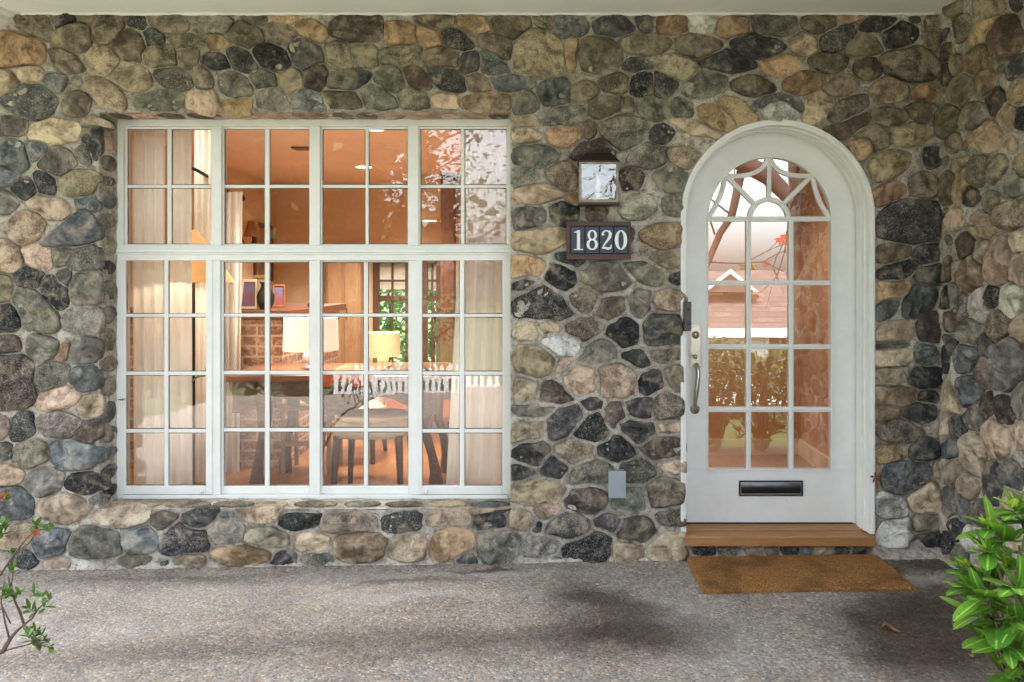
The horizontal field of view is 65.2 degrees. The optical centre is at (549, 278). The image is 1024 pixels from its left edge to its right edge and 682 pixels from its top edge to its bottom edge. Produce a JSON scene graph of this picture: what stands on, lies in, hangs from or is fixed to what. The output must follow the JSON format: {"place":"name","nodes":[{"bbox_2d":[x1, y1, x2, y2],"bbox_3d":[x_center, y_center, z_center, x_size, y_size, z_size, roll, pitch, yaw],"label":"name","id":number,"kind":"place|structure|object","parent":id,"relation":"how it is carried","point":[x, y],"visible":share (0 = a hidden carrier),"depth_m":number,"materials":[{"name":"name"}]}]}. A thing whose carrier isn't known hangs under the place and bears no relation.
{"place":"outdoors","nodes":[
{"label":"outdoors","id":0,"kind":"place"},
{"bbox_2d":[130,134,276,306],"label":"wall","id":1,"kind":"structure","parent":0,"point":[253,206],"depth_m":8.70,"materials":[{"name":"paint"}]},
{"bbox_2d":[242,221,261,243],"bbox_3d":[-3.153,-0.454,8.417,0.254,0.290,0.178,0,0,27],"label":"wall sconce","id":2,"kind":"object","parent":1,"relation":"attached to","point":[252,230],"depth_m":8.35,"materials":[{"name":"orange fabric"}]},
{"bbox_2d":[253,222,273,280],"bbox_3d":[-3.295,-0.298,9.200,0.030,0.673,0.600,0,0,0],"label":"picture frame","id":3,"kind":"object","parent":1,"relation":"attached to","point":[258,268],"visible":0.32,"depth_m":9.16,"materials":[{"name":"brown wood"}]},
{"bbox_2d":[192,166,244,201],"bbox_3d":[-2.265,-0.637,5.513,0.070,0.154,0.833,0,0,-1],"label":"curtain rod","id":4,"kind":"object","parent":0,"point":[205,175],"visible":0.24,"depth_m":5.20,"materials":[{"name":"black metal"}]},
{"bbox_2d":[194,130,210,481],"bbox_3d":[-2.275,0.177,5.249,0.144,2.337,0.052,0,0,0],"label":"curtain","id":5,"kind":"object","parent":4,"relation":"hanging from","point":[202,197],"visible":0.63,"depth_m":5.24,"materials":[{"name":"white fabric"}]},
{"bbox_2d":[226,192,242,473],"bbox_3d":[-2.240,0.387,5.600,0.156,1.993,0.092,0,0,0],"label":"curtain","id":6,"kind":"object","parent":4,"relation":"hanging from","point":[233,289],"visible":0.52,"depth_m":5.62,"materials":[{"name":"white fabric"}]},
{"bbox_2d":[130,130,460,183],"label":"ceiling","id":7,"kind":"structure","parent":0,"point":[344,152],"depth_m":7.35,"materials":[{"name":"paint"}]},
{"bbox_2d":[291,147,308,150],"bbox_3d":[-2.132,-1.129,6.975,0.207,0.011,0.150,0,0,0],"label":"air vent","id":8,"kind":"object","parent":7,"relation":"attached to","point":[301,148],"visible":0.64,"depth_m":6.93,"materials":[{"name":"brown"}]},
{"bbox_2d":[353,165,373,168],"bbox_3d":[-1.900,-1.132,8.170,0.210,0.006,0.210,0,0,0],"label":"ceiling light","id":9,"kind":"object","parent":7,"relation":"attached to","point":[362,167],"visible":0.78,"depth_m":8.18,"materials":[{"name":"beige"}]},
{"bbox_2d":[364,130,387,131],"bbox_3d":[-1.330,-1.132,6.080,0.210,0.006,0.210,0,0,0],"label":"ceiling light","id":10,"kind":"object","parent":7,"relation":"attached to","point":[377,130],"visible":0.25,"depth_m":6.14,"materials":[{"name":"beige"}]},
{"bbox_2d":[421,175,460,223],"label":"soffit","id":11,"kind":"structure","parent":7,"relation":"attached to","point":[431,204],"depth_m":8.77,"materials":[{"name":"paint"}]},
{"bbox_2d":[421,220,437,221],"bbox_3d":[-1.371,-0.652,9.120,0.210,0.006,0.210,0,0,0],"label":"ceiling light","id":12,"kind":"object","parent":11,"relation":"attached to","point":[429,220],"visible":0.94,"depth_m":9.06,"materials":[{"name":"beige"}]},
{"bbox_2d":[277,188,459,362],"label":"wall back","id":13,"kind":"structure","parent":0,"point":[344,215],"depth_m":9.67,"materials":[{"name":"paint"}]},
{"bbox_2d":[326,263,363,362],"bbox_3d":[-2.399,0.546,9.432,0.397,1.638,0.335,0,0,0],"label":"cupboard door","id":14,"kind":"structure","parent":13,"relation":"in","point":[344,282],"depth_m":9.28,"materials":[{"name":"brown wood"}]},
{"bbox_2d":[328,263,341,362],"bbox_3d":[-2.499,0.516,9.282,0.158,1.498,0.033,0,0,0],"label":"door","id":15,"kind":"structure","parent":14,"relation":"in","point":[334,269],"depth_m":9.28,"materials":[{"name":"brown wood"}]},
{"bbox_2d":[345,263,358,362],"bbox_3d":[-2.300,0.516,9.282,0.158,1.498,0.033,0,0,0],"label":"door","id":16,"kind":"structure","parent":14,"relation":"in","point":[351,269],"depth_m":9.28,"materials":[{"name":"brown wood"}]},
{"bbox_2d":[373,263,407,362],"bbox_3d":[-1.905,0.424,9.689,0.459,1.359,0.098,0,0,0],"label":"sash window","id":17,"kind":"structure","parent":13,"relation":"attached to","point":[392,276],"depth_m":9.66,"materials":[{"name":"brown wood"}]},
{"bbox_2d":[423,261,440,361],"bbox_3d":[-1.425,0.424,9.689,0.246,1.359,0.098,0,0,0],"label":"sash window","id":18,"kind":"structure","parent":13,"relation":"attached to","point":[431,275],"depth_m":9.64,"materials":[{"name":"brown wood"}]},
{"bbox_2d":[380,301,435,361],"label":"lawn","id":19,"kind":"structure","parent":0,"point":[400,320],"depth_m":29.38,"materials":[{"name":"green plant"}]},
{"bbox_2d":[380,289,435,361],"bbox_3d":[-2.593,0.015,11.902,4.268,3.387,1.386,0,0,0],"label":"garden hedge","id":20,"kind":"object","parent":19,"relation":"on","point":[398,326],"visible":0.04,"depth_m":11.70,"materials":[{"name":"green plant"}]},
{"bbox_2d":[0,13,943,570],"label":"stone wall","id":21,"kind":"structure","parent":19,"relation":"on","point":[658,107],"depth_m":4.16,"materials":[{"name":"grey stone"}]},
{"bbox_2d":[132,130,164,484],"bbox_3d":[-2.319,0.159,4.621,0.190,2.173,0.030,0,0,0],"label":"curtain","id":22,"kind":"object","parent":21,"relation":"hanging from","point":[148,167],"visible":0.91,"depth_m":4.62,"materials":[{"name":"fabric"}]},
{"bbox_2d":[170,130,191,484],"bbox_3d":[-2.146,0.159,4.639,0.144,2.179,0.024,0,0,0],"label":"curtain","id":23,"kind":"object","parent":21,"relation":"hanging from","point":[180,390],"visible":0.8,"depth_m":4.64,"materials":[{"name":"fabric"}]},
{"bbox_2d":[116,119,509,498],"bbox_3d":[-1.262,0.181,4.381,2.272,2.090,0.153,0,0,0],"label":"casement window","id":24,"kind":"structure","parent":21,"relation":"attached to","point":[316,253],"depth_m":4.35,"materials":[{"name":"white paint"}]},
{"bbox_2d":[117,119,509,498],"bbox_3d":[-1.266,0.173,4.381,2.265,2.074,0.087,0,0,0],"label":"window frame","id":25,"kind":"structure","parent":24,"relation":"in","point":[216,126],"depth_m":4.35,"materials":[{"name":"white paint"}]},
{"bbox_2d":[446,130,505,484],"bbox_3d":[-0.400,0.159,4.620,0.402,2.174,0.036,0,0,0],"label":"curtain","id":26,"kind":"object","parent":21,"relation":"hanging from","point":[485,156],"visible":0.62,"depth_m":4.62,"materials":[{"name":"fabric"}]},
{"bbox_2d":[0,0,954,30],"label":"porch ceiling","id":27,"kind":"structure","parent":21,"relation":"attached to","point":[10,8],"depth_m":4.07,"materials":[{"name":"paint"}]},
{"bbox_2d":[566,222,630,259],"bbox_3d":[0.251,-0.193,4.129,0.332,0.195,0.032,0,0,0],"label":"house number sign","id":28,"kind":"object","parent":21,"relation":"attached to","point":[598,240],"visible":1,"depth_m":4.12,"materials":[{"name":"brown wood"}]},
{"bbox_2d":[577,151,619,206],"bbox_3d":[0.247,-0.505,4.098,0.210,0.274,0.168,0,0,0],"label":"wall lantern","id":29,"kind":"object","parent":21,"relation":"attached to","point":[598,178],"depth_m":4.12,"materials":[{"name":"glass"}]},
{"bbox_2d":[608,469,625,497],"bbox_3d":[0.346,1.059,4.134,0.090,0.139,0.068,0,0,0],"label":"outlet box","id":30,"kind":"object","parent":21,"relation":"attached to","point":[616,483],"visible":1,"depth_m":4.10,"materials":[{"name":"grey plastic"}]},
{"bbox_2d":[681,120,874,545],"bbox_3d":[1.184,0.282,4.263,1.009,2.213,0.255,0,0,0],"label":"door frame","id":31,"kind":"structure","parent":21,"relation":"attached to","point":[791,505],"depth_m":4.32,"materials":[{"name":"white paint"}]},
{"bbox_2d":[683,302,690,330],"bbox_3d":[0.709,0.197,4.131,0.039,0.150,0.040,0,0,0],"label":"doorbell","id":32,"kind":"object","parent":31,"relation":"attached to","point":[686,316],"visible":1,"depth_m":4.12,"materials":[{"name":"black plastic"}]},
{"bbox_2d":[686,133,855,522],"bbox_3d":[1.184,0.266,4.305,0.948,2.118,0.120,0,0,0],"label":"door leaf","id":33,"kind":"structure","parent":31,"relation":"in","point":[747,494],"depth_m":4.32,"materials":[{"name":"white paint"}]},
{"bbox_2d":[870,472,880,481],"bbox_3d":[1.684,1.029,4.140,0.062,0.060,0.010,0,0,0],"label":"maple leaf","id":34,"kind":"object","parent":31,"relation":"attached to","point":[877,479],"visible":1,"depth_m":4.14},
{"bbox_2d":[934,0,1023,606],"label":"stone wall","id":35,"kind":"structure","parent":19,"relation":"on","point":[979,123],"depth_m":3.75,"materials":[{"name":"grey stone"}]},
{"bbox_2d":[381,289,435,295],"label":"sky","id":36,"kind":"structure","parent":0,"point":[384,290],"materials":[{"name":"white"}]},
{"bbox_2d":[130,422,815,484],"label":"floor","id":37,"kind":"structure","parent":0,"point":[382,470],"depth_m":5.83,"materials":[{"name":"brown wood"}]},
{"bbox_2d":[170,230,234,483],"bbox_3d":[-2.173,0.536,4.880,0.480,1.658,0.480,0,0,0],"label":"floor lamp","id":38,"kind":"object","parent":37,"relation":"on","point":[198,271],"visible":0.22,"depth_m":4.87,"materials":[{"name":"brown"}]},
{"bbox_2d":[130,303,345,467],"bbox_3d":[-2.577,0.797,6.495,1.444,1.135,1.610,0,0,0],"label":"fireplace","id":39,"kind":"object","parent":37,"relation":"on","point":[252,343],"visible":0.27,"depth_m":5.75,"materials":[{"name":"brick"}]},
{"bbox_2d":[241,279,256,308],"bbox_3d":[-2.188,0.117,5.813,0.114,0.217,0.074,0,0,-12],"label":"picture frame","id":40,"kind":"object","parent":39,"relation":"on","point":[249,295],"visible":0.95,"depth_m":5.81,"materials":[{"name":"beige wood"}]},
{"bbox_2d":[253,275,264,307],"bbox_3d":[-2.172,0.101,5.983,0.117,0.248,0.074,0,0,-12],"label":"picture frame","id":41,"kind":"object","parent":39,"relation":"on","point":[260,278],"visible":0.32,"depth_m":6.00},
{"bbox_2d":[256,282,274,309],"bbox_3d":[-2.079,0.130,5.850,0.130,0.200,0.130,0,0,0],"label":"vase","id":42,"kind":"object","parent":39,"relation":"on","point":[260,296],"visible":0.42,"depth_m":5.81,"materials":[{"name":"brown ceramic"}]},
{"bbox_2d":[272,284,284,306],"bbox_3d":[-2.116,0.137,6.233,0.104,0.175,0.074,0,0,-14],"label":"picture frame","id":43,"kind":"object","parent":39,"relation":"on","point":[279,293],"visible":0.76,"depth_m":6.24,"materials":[{"name":"orange wood"}]},
{"bbox_2d":[277,400,342,474],"bbox_3d":[-1.692,1.125,5.700,0.380,0.480,0.360,0,0,0],"label":"wooden chair","id":44,"kind":"object","parent":37,"relation":"on","point":[296,443],"visible":0.49,"depth_m":5.54,"materials":[{"name":"brown wood"}]},
{"bbox_2d":[226,363,452,484],"bbox_3d":[-1.345,0.988,5.345,1.412,0.763,0.750,0,0,0],"label":"dining table","id":45,"kind":"object","parent":37,"relation":"on","point":[343,398],"visible":0.62,"depth_m":5.01,"materials":[{"name":"brown wood"}]},
{"bbox_2d":[283,317,338,369],"bbox_3d":[-1.598,0.435,5.350,0.360,0.342,0.360,0,0,0],"label":"table lamp","id":46,"kind":"object","parent":45,"relation":"on","point":[295,334],"visible":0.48,"depth_m":5.22,"materials":[{"name":"beige fabric"}]},
{"bbox_2d":[324,363,392,386],"bbox_3d":[-1.261,0.635,5.289,0.348,0.083,0.662,0,0,0],"label":"table runner","id":47,"kind":"object","parent":45,"relation":"on","point":[352,380],"visible":0.49,"depth_m":4.96,"materials":[{"name":"white fabric"}]},
{"bbox_2d":[324,397,386,463],"bbox_3d":[-1.492,1.022,6.106,0.474,0.691,0.528,0,0,0],"label":"armchair","id":48,"kind":"object","parent":37,"relation":"on","point":[378,402],"visible":0.16,"depth_m":5.94,"materials":[{"name":"beige fabric"}]},
{"bbox_2d":[331,408,407,484],"bbox_3d":[-1.122,1.111,5.114,0.515,0.511,0.528,0,0,0],"label":"armchair","id":49,"kind":"object","parent":37,"relation":"on","point":[386,417],"visible":0.75,"depth_m":4.91,"materials":[{"name":"beige fabric"}]},
{"bbox_2d":[378,362,451,427],"bbox_3d":[-1.218,1.060,7.475,0.986,0.609,0.950,0,0,0],"label":"sofa","id":50,"kind":"object","parent":37,"relation":"on","point":[391,403],"visible":0.09,"depth_m":7.00,"materials":[{"name":"fabric"}]},
{"bbox_2d":[441,173,455,362],"bbox_3d":[-1.101,0.115,8.680,0.149,2.500,0.160,0,0,0],"label":"wooden post","id":51,"kind":"object","parent":37,"relation":"on","point":[448,236],"visible":0.56,"depth_m":8.60,"materials":[{"name":"red wood"}]},
{"bbox_2d":[0,559,1022,681],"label":"patio","id":52,"kind":"structure","parent":0,"point":[495,623],"depth_m":3.38,"materials":[{"name":"grey concrete"}]},
{"bbox_2d":[0,491,57,653],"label":"azalea bush","id":53,"kind":"object","parent":52,"relation":"on","point":[9,590],"visible":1,"depth_m":2.25,"materials":[{"name":"green plant"}]},
{"bbox_2d":[0,558,984,664],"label":"wall grit","id":54,"kind":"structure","parent":52,"relation":"on","point":[347,571],"depth_m":4.11,"materials":[{"name":"grey stone"}]},
{"bbox_2d":[686,554,916,593],"bbox_3d":[1.204,1.446,3.933,1.005,0.034,0.463,0,0,0],"label":"doormat","id":55,"kind":"object","parent":52,"relation":"on","point":[792,573],"visible":1,"depth_m":3.89,"materials":[{"name":"brown wicker"}]},
{"bbox_2d":[882,621,900,631],"bbox_3d":[1.404,1.436,3.289,0.074,0.031,0.045,0,0,0],"label":"fallen leaf","id":56,"kind":"object","parent":52,"relation":"on","point":[886,624],"visible":1,"depth_m":3.30,"materials":[{"name":"brown plant"}]},
{"bbox_2d":[939,488,1023,681],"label":"camellia shrub","id":57,"kind":"object","parent":52,"relation":"on","point":[994,638],"visible":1,"depth_m":1.95,"materials":[{"name":"green plant"}]},
{"bbox_2d":[708,158,828,456],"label":"wall","id":58,"kind":"structure","parent":0,"point":[726,314],"depth_m":6.20,"materials":[{"name":"paint"}]},
{"bbox_2d":[708,439,828,467],"bbox_3d":[1.210,1.305,5.335,1.460,0.120,1.730,0,0,0],"label":"baseboard","id":59,"kind":"object","parent":58,"relation":"attached to","point":[816,458],"visible":0.36,"depth_m":6.18,"materials":[{"name":"wood"}]},
{"bbox_2d":[816,318,821,340],"bbox_3d":[1.932,0.369,5.762,0.016,0.160,0.110,0,0,0],"label":"light switch","id":60,"kind":"object","parent":58,"relation":"attached to","point":[819,329],"visible":1,"depth_m":5.73,"materials":[{"name":"plastic"}]},
{"bbox_3d":[-1.586,1.105,7.600,0.440,0.520,0.440,0,0,0],"label":"side table","id":61,"kind":"object","parent":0,"visible":0},
{"bbox_2d":[369,331,399,361],"bbox_3d":[-1.586,0.681,7.600,0.324,0.328,0.324,0,0,0],"label":"table lamp","id":62,"kind":"object","parent":61,"relation":"on","point":[384,346],"visible":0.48,"depth_m":7.46,"materials":[{"name":"yellow fabric"}]}
]}

